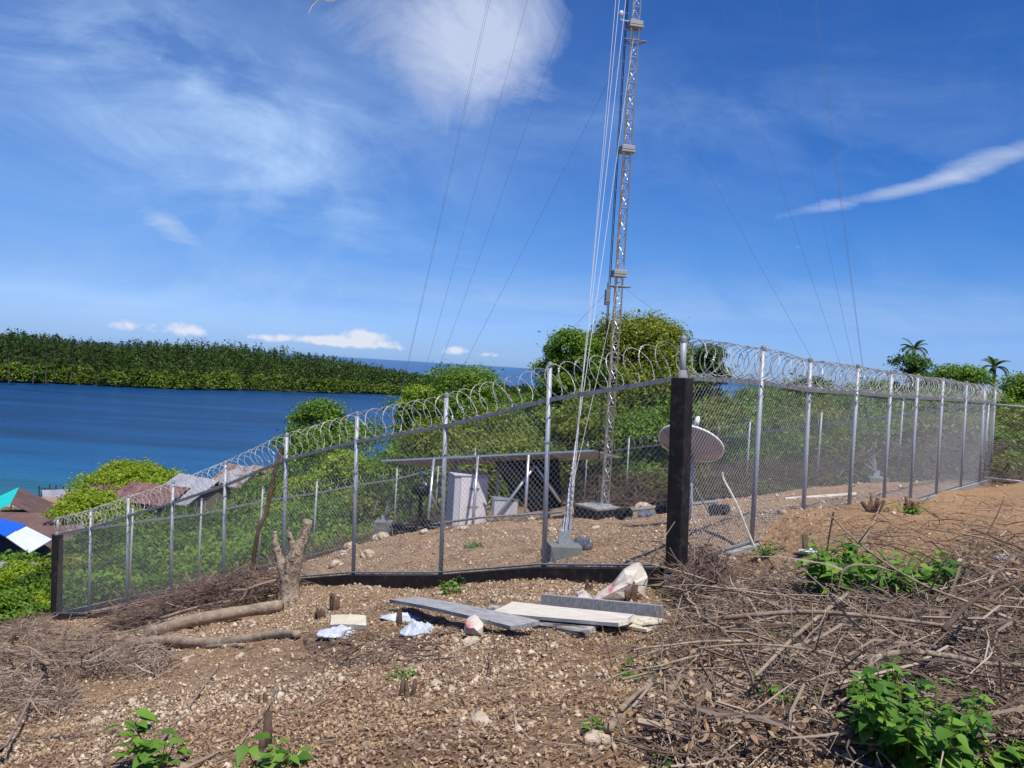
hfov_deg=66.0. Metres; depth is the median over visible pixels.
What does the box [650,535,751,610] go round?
brush pile
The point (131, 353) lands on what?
mangrove tree
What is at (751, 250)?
guy wire
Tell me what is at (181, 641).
fallen log
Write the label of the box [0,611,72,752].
fallen branch
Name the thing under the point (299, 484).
leafy bush
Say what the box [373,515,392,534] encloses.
guy anchor
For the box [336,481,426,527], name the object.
leafy bush
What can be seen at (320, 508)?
leafy bush
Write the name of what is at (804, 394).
broadleaf tree
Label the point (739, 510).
bamboo cane
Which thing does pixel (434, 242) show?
guy wire
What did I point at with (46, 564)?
leafy bush
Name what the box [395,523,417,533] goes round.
cable coil
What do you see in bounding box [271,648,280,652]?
rock
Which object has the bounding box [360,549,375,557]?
rock
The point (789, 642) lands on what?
fallen branch
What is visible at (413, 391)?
broadleaf tree
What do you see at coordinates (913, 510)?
broadleaf weed
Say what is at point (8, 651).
fallen branch
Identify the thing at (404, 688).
cut stump
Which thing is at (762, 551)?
broadleaf weed
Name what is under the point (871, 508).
cut stump
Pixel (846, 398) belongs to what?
leafy bush
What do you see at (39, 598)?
shrub
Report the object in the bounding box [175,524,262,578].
leafy bush
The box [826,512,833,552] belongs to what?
arching stem
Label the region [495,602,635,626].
board
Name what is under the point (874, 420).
leafy bush
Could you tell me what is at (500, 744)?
scattered twigs
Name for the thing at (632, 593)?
cut stump
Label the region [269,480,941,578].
compound twigs
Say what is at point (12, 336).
mangrove tree
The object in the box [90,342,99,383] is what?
mangrove tree
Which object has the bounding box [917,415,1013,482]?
leafy bush
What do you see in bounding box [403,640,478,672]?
fallen branch
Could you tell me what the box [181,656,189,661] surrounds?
rock
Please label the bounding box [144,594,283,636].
fallen log
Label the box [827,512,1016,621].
fallen branch
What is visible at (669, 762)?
broadleaf weed
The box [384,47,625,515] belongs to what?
guy wire
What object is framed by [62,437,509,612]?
chain link fence
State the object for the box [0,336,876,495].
sea water
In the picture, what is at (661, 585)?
fallen branch
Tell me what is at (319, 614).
cut stump
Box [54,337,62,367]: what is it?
mangrove tree
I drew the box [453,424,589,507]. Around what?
leafy bush
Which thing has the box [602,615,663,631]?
board
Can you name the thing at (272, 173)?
sky
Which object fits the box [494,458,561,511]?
shade net
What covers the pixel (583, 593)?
paper sack
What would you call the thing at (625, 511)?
bucket
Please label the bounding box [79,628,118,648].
fallen branch
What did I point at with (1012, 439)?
leafy bush
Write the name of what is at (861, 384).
leafy bush
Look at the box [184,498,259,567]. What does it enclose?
leafy bush
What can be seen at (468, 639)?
rock
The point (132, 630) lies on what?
fallen branch
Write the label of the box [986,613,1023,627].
fallen branch
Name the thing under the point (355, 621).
wood block
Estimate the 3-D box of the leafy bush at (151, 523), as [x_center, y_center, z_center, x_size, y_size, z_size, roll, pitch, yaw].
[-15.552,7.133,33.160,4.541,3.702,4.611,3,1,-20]
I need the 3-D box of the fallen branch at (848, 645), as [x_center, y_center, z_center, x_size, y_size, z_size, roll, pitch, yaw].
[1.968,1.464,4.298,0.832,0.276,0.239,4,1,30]
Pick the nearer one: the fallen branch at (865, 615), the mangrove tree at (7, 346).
the fallen branch at (865, 615)
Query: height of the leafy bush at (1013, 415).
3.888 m
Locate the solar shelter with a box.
[381,450,619,523]
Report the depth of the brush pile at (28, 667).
8.15 m
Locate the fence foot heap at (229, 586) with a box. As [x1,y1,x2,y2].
[86,557,318,633]
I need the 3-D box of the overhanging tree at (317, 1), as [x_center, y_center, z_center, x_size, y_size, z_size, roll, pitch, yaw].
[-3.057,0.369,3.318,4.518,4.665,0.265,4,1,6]
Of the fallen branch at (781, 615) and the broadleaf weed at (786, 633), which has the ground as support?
the broadleaf weed at (786, 633)
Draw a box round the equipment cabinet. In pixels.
[446,471,490,525]
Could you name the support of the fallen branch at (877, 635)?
on the ground
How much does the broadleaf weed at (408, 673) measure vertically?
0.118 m
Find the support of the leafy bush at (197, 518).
on the ground
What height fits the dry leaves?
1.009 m
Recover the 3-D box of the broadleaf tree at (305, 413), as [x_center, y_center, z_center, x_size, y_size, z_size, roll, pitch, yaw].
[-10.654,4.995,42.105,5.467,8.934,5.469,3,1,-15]
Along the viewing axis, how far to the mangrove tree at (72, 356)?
317.18 m
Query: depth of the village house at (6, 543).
45.11 m
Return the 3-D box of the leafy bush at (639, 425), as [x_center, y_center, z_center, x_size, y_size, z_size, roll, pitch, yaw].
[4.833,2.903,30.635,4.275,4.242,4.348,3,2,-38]
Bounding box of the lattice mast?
[595,0,646,505]
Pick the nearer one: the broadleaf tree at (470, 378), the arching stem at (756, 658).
the arching stem at (756, 658)
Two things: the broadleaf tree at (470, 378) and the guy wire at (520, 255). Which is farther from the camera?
the broadleaf tree at (470, 378)
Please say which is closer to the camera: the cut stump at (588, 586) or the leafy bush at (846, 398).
the cut stump at (588, 586)
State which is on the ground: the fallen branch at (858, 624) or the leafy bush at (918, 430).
the leafy bush at (918, 430)
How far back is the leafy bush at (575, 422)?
30.46 m
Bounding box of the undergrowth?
[0,448,1023,625]
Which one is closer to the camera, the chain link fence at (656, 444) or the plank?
the plank
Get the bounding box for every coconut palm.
[899,338,928,356]
[982,356,1010,389]
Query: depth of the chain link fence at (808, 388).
12.08 m
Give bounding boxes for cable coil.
[389,524,403,535]
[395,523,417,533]
[405,521,432,530]
[420,519,439,529]
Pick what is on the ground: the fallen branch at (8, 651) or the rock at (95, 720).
the rock at (95, 720)
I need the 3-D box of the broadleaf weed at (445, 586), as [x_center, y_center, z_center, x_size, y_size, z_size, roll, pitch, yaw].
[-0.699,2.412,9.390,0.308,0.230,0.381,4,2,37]
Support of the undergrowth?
on the ground
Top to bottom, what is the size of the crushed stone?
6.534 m
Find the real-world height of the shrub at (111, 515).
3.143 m
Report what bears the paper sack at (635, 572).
on the ground
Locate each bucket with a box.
[614,507,633,519]
[655,504,666,513]
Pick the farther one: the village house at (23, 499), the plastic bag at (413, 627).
the village house at (23, 499)
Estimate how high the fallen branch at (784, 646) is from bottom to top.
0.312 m
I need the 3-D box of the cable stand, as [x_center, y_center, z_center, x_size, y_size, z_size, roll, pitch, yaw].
[-2.271,2.943,19.470,0.435,0.860,0.435,2,2,-45]
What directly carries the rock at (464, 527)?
on the ground
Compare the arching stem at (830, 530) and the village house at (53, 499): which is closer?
the arching stem at (830, 530)
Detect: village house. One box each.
[0,487,53,512]
[0,512,102,525]
[0,524,85,562]
[40,489,70,496]
[41,497,63,502]
[88,484,122,493]
[111,481,190,518]
[165,473,237,512]
[213,463,264,492]
[250,465,277,491]
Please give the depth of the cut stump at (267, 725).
3.82 m
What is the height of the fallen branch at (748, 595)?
0.479 m
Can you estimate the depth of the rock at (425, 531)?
16.50 m
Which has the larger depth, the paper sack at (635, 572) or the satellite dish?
the satellite dish
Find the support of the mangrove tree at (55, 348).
on the peninsula land
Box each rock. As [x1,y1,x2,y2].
[90,717,102,723]
[127,698,136,705]
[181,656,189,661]
[235,652,244,659]
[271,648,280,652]
[327,559,343,567]
[344,541,358,549]
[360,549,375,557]
[372,532,388,540]
[419,528,429,534]
[429,678,442,687]
[459,526,469,529]
[462,636,480,644]
[468,710,494,726]
[584,729,612,745]
[635,502,650,507]
[647,692,658,700]
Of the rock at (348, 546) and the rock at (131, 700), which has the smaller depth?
the rock at (131, 700)
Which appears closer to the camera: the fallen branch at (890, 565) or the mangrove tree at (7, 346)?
the fallen branch at (890, 565)
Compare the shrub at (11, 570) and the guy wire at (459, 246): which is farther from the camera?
the shrub at (11, 570)
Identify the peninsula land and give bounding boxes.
[0,379,519,400]
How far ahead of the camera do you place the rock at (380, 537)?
16.96 m
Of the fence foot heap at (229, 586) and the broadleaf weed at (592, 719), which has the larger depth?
the fence foot heap at (229, 586)
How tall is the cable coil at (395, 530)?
0.271 m
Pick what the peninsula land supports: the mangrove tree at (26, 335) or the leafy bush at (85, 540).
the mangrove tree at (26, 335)
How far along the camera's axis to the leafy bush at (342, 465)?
32.48 m
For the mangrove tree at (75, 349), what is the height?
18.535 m
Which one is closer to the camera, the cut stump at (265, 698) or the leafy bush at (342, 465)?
the cut stump at (265, 698)
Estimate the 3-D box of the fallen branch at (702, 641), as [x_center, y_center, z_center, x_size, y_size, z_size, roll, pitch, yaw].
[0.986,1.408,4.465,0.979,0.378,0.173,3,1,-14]
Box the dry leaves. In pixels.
[653,539,1023,766]
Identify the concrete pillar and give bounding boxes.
[50,517,62,620]
[663,335,692,590]
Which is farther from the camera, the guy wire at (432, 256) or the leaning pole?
the guy wire at (432, 256)
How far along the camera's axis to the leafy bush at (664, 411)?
30.36 m
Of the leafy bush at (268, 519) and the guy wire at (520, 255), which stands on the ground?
the leafy bush at (268, 519)
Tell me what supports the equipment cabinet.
on the ground
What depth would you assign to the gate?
20.20 m
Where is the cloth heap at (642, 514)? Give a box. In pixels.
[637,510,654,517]
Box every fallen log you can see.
[119,629,300,648]
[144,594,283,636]
[166,643,245,648]
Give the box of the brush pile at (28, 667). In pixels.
[0,609,184,721]
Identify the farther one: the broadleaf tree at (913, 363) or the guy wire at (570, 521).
the broadleaf tree at (913, 363)
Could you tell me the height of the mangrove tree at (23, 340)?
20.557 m
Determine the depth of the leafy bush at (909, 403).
33.69 m
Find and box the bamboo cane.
[721,472,756,550]
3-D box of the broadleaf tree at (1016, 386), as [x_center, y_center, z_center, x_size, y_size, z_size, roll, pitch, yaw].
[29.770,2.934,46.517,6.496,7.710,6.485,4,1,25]
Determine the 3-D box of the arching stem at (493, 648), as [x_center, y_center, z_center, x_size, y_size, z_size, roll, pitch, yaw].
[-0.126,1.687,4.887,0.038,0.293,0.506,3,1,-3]
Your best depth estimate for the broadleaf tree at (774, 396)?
43.32 m
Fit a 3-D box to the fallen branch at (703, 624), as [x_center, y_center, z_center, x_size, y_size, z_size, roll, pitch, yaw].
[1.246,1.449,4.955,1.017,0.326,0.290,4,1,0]
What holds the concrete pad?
on the ground
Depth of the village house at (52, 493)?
85.43 m
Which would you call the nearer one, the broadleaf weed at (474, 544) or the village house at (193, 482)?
the broadleaf weed at (474, 544)
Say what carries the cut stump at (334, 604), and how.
on the ground
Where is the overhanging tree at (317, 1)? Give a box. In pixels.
[308,0,335,13]
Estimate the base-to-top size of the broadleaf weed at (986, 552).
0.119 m
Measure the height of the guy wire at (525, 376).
6.458 m
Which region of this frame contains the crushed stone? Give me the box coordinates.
[0,480,1023,767]
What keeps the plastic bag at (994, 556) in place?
on the ground
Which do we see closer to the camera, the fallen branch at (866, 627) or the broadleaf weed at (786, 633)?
the fallen branch at (866, 627)
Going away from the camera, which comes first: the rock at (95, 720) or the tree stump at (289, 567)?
the rock at (95, 720)
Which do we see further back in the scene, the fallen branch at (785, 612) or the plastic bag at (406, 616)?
the plastic bag at (406, 616)
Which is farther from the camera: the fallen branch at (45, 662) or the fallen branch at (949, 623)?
the fallen branch at (45, 662)
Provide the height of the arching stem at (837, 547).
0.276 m
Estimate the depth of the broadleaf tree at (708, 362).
33.63 m
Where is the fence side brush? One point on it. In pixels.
(328, 549)
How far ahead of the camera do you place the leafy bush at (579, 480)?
31.45 m
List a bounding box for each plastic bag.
[315,624,354,638]
[380,612,423,621]
[399,619,434,637]
[798,548,816,552]
[993,553,1018,560]
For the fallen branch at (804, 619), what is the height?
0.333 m
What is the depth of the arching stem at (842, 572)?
5.42 m
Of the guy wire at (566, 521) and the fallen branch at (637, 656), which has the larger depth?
the guy wire at (566, 521)
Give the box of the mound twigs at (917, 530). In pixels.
[817,487,1023,557]
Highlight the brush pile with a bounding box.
[588,528,1023,767]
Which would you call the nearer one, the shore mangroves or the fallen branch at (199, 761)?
the fallen branch at (199, 761)
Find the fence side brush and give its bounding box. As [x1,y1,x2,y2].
[62,487,662,617]
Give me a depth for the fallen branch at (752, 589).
5.24 m
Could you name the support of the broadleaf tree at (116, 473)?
on the ground
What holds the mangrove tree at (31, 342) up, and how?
on the peninsula land
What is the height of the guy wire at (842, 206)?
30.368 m
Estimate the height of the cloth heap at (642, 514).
0.170 m
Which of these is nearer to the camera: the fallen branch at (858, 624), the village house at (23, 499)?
the fallen branch at (858, 624)
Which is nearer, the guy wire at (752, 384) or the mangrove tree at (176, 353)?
the guy wire at (752, 384)
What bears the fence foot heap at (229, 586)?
on the ground
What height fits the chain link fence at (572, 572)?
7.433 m
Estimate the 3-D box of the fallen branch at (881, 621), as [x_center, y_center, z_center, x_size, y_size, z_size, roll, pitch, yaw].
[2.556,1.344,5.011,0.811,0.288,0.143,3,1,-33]
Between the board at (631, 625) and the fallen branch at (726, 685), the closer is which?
the fallen branch at (726, 685)
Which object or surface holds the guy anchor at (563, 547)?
on the ground
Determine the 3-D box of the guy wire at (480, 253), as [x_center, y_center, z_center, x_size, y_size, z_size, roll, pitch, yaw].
[-0.402,-4.547,20.014,7.468,17.229,0.036,5,2,42]
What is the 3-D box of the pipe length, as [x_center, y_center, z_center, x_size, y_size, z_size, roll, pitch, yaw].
[3.001,3.039,19.065,4.012,0.681,0.080,3,1,-3]
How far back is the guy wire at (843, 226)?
19.85 m
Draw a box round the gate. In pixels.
[977,387,1023,481]
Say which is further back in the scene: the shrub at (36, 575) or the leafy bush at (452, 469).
the leafy bush at (452, 469)
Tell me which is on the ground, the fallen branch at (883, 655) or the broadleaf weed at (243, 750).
the broadleaf weed at (243, 750)
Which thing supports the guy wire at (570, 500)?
attached to the guy anchor at (563, 547)
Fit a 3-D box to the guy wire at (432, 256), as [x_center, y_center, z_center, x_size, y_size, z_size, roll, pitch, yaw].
[-0.103,-11.891,19.857,7.694,31.927,0.036,5,2,41]
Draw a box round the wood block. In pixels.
[330,614,366,629]
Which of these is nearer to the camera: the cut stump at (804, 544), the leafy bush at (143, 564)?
the cut stump at (804, 544)
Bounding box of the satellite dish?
[658,416,723,519]
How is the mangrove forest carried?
on the peninsula land
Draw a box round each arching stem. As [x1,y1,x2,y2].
[489,620,494,676]
[754,632,760,670]
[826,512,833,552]
[833,542,922,562]
[837,564,932,591]
[999,660,1002,714]
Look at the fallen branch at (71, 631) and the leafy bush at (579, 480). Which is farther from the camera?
the leafy bush at (579, 480)
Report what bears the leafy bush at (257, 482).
on the ground
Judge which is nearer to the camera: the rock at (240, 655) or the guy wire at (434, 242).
the rock at (240, 655)
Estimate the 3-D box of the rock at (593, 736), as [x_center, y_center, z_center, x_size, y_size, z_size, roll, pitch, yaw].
[0.351,1.461,3.232,0.122,0.066,0.095,3,1,-2]
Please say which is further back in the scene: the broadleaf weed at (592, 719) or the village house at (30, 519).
the village house at (30, 519)
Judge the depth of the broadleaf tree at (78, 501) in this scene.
54.00 m
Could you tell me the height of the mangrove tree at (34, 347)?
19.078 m
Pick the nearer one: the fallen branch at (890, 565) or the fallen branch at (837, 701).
the fallen branch at (837, 701)
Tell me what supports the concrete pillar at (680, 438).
on the ground
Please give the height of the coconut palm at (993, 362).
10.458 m
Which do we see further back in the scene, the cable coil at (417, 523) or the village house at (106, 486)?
the village house at (106, 486)
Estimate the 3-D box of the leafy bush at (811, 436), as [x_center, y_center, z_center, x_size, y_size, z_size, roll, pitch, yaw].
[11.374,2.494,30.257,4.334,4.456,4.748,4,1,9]
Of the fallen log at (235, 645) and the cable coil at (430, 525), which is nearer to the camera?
the fallen log at (235, 645)
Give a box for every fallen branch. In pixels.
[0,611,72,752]
[0,633,26,656]
[1,647,49,665]
[7,621,32,641]
[35,629,99,658]
[46,615,187,637]
[50,625,99,636]
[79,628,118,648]
[160,663,220,740]
[183,680,328,767]
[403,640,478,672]
[596,627,706,683]
[601,595,712,667]
[601,595,766,665]
[603,675,669,733]
[617,522,785,609]
[627,567,717,598]
[631,586,794,642]
[662,541,819,605]
[669,671,736,726]
[698,610,883,674]
[703,609,983,632]
[708,580,805,625]
[729,583,827,629]
[729,598,860,676]
[749,604,840,667]
[754,504,880,677]
[779,549,955,669]
[783,654,879,724]
[794,616,944,658]
[794,632,903,686]
[798,609,981,656]
[800,596,915,634]
[809,623,891,680]
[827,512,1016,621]
[835,632,918,686]
[837,558,1000,612]
[837,620,919,641]
[839,608,923,643]
[867,649,1023,687]
[871,569,952,623]
[941,496,1023,632]
[964,729,1023,737]
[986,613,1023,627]
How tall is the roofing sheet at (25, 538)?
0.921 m
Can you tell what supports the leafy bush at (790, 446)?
on the ground
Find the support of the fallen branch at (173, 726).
on the ground
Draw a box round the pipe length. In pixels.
[553,500,718,517]
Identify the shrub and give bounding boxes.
[0,556,47,588]
[0,585,43,627]
[3,569,74,598]
[10,590,64,618]
[97,511,130,529]
[155,504,198,527]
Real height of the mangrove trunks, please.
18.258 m
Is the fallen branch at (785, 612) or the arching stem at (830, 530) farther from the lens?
the arching stem at (830, 530)
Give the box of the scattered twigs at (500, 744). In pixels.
[0,554,1023,767]
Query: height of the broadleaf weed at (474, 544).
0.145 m
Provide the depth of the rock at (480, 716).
3.56 m
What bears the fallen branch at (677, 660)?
on the ground
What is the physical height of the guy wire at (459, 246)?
23.528 m
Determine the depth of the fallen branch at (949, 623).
4.00 m
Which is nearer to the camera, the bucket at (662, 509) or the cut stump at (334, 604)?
the cut stump at (334, 604)
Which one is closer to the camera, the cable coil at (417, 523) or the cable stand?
the cable coil at (417, 523)
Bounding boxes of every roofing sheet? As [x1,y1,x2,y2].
[0,518,25,537]
[6,526,51,552]
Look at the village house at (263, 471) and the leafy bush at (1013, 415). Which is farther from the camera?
the village house at (263, 471)
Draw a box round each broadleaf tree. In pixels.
[39,484,147,526]
[63,455,189,494]
[267,397,354,497]
[376,357,529,492]
[384,383,441,496]
[524,324,622,449]
[526,302,736,479]
[689,342,731,466]
[728,381,795,455]
[772,373,836,415]
[868,353,946,418]
[930,361,1000,418]
[988,370,1023,426]
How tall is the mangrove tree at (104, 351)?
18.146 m
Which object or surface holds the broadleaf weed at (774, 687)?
on the ground
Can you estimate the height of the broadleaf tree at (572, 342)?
8.903 m
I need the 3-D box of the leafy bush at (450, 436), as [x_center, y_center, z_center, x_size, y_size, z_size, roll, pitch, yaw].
[-3.183,3.619,32.011,5.057,4.760,5.810,4,1,27]
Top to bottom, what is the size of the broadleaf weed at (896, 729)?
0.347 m
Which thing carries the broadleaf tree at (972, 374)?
on the ground
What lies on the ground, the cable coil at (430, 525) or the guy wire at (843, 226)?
the cable coil at (430, 525)
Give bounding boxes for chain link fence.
[52,341,679,620]
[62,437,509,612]
[506,392,992,506]
[668,338,1002,572]
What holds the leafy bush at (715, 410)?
on the ground
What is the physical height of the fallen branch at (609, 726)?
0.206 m
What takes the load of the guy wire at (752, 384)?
attached to the lattice mast
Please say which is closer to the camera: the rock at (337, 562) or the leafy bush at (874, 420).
the rock at (337, 562)
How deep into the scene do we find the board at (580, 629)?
5.71 m
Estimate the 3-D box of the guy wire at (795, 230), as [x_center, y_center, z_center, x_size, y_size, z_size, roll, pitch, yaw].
[6.355,-5.293,18.965,7.934,14.870,0.036,3,1,-23]
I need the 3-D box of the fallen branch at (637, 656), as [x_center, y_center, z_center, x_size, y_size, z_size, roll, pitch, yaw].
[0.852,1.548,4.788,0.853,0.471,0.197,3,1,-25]
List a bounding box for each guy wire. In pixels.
[373,2,489,515]
[374,1,487,509]
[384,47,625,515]
[384,287,611,516]
[385,2,570,512]
[385,3,526,510]
[561,286,617,530]
[562,43,632,530]
[564,0,625,530]
[567,5,618,530]
[568,0,615,530]
[625,288,875,471]
[640,44,876,471]
[721,2,875,468]
[776,1,875,465]
[814,4,876,469]
[816,0,876,468]
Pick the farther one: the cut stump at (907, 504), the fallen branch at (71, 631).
the fallen branch at (71, 631)
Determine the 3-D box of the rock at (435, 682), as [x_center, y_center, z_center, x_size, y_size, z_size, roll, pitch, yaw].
[-0.454,1.809,4.727,0.092,0.064,0.113,3,1,-9]
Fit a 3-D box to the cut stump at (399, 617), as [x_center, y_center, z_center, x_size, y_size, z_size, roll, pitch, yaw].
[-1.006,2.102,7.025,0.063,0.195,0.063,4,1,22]
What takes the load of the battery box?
on the ground
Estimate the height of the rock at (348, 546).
0.217 m
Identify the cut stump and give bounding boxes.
[258,693,267,703]
[258,710,271,752]
[314,608,325,620]
[329,593,340,611]
[396,608,401,626]
[398,678,416,696]
[585,579,593,590]
[624,581,637,601]
[802,534,815,556]
[861,495,885,512]
[903,497,919,512]
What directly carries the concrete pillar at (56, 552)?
on the ground
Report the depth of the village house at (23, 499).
62.00 m
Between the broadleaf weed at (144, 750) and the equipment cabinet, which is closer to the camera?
the broadleaf weed at (144, 750)
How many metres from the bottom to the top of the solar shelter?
2.718 m
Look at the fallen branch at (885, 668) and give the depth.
4.01 m
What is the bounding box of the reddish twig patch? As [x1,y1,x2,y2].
[290,625,463,673]
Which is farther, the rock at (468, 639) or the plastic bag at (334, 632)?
the plastic bag at (334, 632)
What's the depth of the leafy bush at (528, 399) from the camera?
35.32 m
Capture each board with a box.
[389,596,539,629]
[487,604,600,636]
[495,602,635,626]
[541,594,662,617]
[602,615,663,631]
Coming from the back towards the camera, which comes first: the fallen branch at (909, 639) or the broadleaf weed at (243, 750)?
the fallen branch at (909, 639)
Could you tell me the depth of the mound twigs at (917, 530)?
8.28 m
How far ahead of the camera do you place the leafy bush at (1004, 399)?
32.49 m
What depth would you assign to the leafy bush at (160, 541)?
26.61 m
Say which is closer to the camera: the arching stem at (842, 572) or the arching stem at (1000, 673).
the arching stem at (1000, 673)
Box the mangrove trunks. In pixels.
[20,347,387,391]
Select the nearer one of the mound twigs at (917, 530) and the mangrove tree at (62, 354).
the mound twigs at (917, 530)
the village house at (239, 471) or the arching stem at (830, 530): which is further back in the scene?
the village house at (239, 471)
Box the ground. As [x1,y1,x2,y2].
[0,477,1023,767]
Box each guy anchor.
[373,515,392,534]
[546,531,582,561]
[863,470,888,482]
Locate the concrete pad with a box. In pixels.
[574,502,619,519]
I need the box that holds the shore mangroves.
[0,359,537,400]
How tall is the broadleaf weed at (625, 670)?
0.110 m
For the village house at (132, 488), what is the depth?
60.82 m
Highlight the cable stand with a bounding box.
[409,484,429,520]
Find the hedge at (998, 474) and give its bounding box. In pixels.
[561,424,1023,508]
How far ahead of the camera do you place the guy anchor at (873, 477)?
20.59 m
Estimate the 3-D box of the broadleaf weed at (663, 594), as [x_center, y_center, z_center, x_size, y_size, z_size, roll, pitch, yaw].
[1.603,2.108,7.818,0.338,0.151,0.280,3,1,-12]
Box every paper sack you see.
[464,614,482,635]
[575,590,591,597]
[595,562,647,600]
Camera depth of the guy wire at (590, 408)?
12.95 m
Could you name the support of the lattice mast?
on the concrete pad
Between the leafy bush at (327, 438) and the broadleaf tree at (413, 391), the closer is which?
the leafy bush at (327, 438)
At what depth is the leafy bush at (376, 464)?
30.53 m
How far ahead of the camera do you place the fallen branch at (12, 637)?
15.15 m
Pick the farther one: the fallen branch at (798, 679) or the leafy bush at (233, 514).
the leafy bush at (233, 514)
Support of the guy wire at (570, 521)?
attached to the guy anchor at (563, 547)
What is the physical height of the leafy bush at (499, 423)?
5.444 m
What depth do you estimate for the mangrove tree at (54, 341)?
331.68 m
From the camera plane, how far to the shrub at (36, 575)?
22.92 m
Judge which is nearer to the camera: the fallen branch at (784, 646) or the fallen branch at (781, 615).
the fallen branch at (784, 646)
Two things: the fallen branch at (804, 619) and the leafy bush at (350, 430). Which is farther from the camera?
the leafy bush at (350, 430)
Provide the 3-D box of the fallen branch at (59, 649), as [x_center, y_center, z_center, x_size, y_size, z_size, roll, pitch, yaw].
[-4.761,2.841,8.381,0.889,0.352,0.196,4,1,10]
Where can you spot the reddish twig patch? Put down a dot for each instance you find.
(393, 641)
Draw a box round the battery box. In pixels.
[491,496,517,514]
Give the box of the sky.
[0,0,1023,394]
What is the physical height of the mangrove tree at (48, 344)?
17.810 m
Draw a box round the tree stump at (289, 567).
[271,518,311,607]
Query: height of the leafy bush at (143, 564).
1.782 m
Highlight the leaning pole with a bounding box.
[248,448,283,583]
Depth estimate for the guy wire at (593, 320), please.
12.57 m
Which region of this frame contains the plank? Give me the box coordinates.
[784,493,856,499]
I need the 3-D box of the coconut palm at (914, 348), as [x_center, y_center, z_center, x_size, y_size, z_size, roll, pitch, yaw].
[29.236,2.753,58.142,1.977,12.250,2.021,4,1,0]
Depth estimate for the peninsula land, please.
343.39 m
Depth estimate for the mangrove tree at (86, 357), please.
321.81 m
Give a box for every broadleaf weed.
[100,707,192,767]
[234,731,316,767]
[384,664,417,683]
[438,575,466,593]
[463,540,482,548]
[580,717,619,733]
[619,658,658,680]
[649,752,685,767]
[653,589,675,599]
[750,671,833,716]
[751,541,787,558]
[769,620,814,641]
[794,535,966,606]
[834,654,1000,767]
[885,500,924,514]
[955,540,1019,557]
[968,727,1023,767]
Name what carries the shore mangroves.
on the peninsula land
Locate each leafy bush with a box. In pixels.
[30,550,116,604]
[49,520,136,557]
[67,549,173,603]
[98,510,179,546]
[100,524,215,588]
[134,508,226,541]
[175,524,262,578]
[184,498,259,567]
[220,467,309,527]
[231,506,312,564]
[252,470,350,524]
[254,420,363,520]
[287,490,374,551]
[298,442,376,524]
[310,408,395,499]
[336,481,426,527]
[357,444,441,520]
[362,415,474,521]
[398,432,511,514]
[425,396,543,499]
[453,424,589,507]
[487,385,583,492]
[528,395,641,499]
[561,460,616,502]
[579,405,692,501]
[621,392,729,501]
[668,389,784,490]
[696,393,827,484]
[760,391,878,482]
[812,386,898,470]
[824,401,929,473]
[838,376,903,459]
[875,406,973,473]
[879,381,967,424]
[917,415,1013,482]
[947,388,1023,434]
[957,399,1023,432]
[963,425,1023,483]
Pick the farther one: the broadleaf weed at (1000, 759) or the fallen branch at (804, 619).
the fallen branch at (804, 619)
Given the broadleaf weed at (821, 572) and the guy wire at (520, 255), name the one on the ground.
the broadleaf weed at (821, 572)
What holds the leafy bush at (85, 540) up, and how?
on the ground
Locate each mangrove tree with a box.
[1,332,18,360]
[2,330,15,383]
[17,331,27,366]
[21,334,28,359]
[26,333,36,359]
[28,334,40,382]
[40,338,52,383]
[44,334,57,362]
[52,333,61,381]
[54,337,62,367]
[57,341,68,364]
[64,340,77,383]
[70,339,77,363]
[81,341,91,383]
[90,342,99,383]
[102,341,109,366]
[122,340,134,366]
[172,345,179,365]
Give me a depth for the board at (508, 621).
6.37 m
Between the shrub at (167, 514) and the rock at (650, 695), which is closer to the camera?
the rock at (650, 695)
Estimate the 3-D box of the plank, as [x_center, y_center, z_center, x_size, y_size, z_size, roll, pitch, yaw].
[6.475,2.368,16.546,1.608,0.240,0.080,3,1,-9]
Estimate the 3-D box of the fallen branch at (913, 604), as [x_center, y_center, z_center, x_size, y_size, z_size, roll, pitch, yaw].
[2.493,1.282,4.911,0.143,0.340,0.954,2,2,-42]
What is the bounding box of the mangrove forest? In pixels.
[0,326,556,395]
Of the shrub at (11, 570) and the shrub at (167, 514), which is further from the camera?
the shrub at (167, 514)
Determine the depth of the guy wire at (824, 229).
19.58 m
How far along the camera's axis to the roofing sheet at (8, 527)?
43.82 m
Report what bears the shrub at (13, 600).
on the ground
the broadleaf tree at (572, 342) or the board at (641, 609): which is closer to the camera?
the board at (641, 609)
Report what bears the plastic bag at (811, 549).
on the ground
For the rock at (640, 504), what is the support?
on the ground

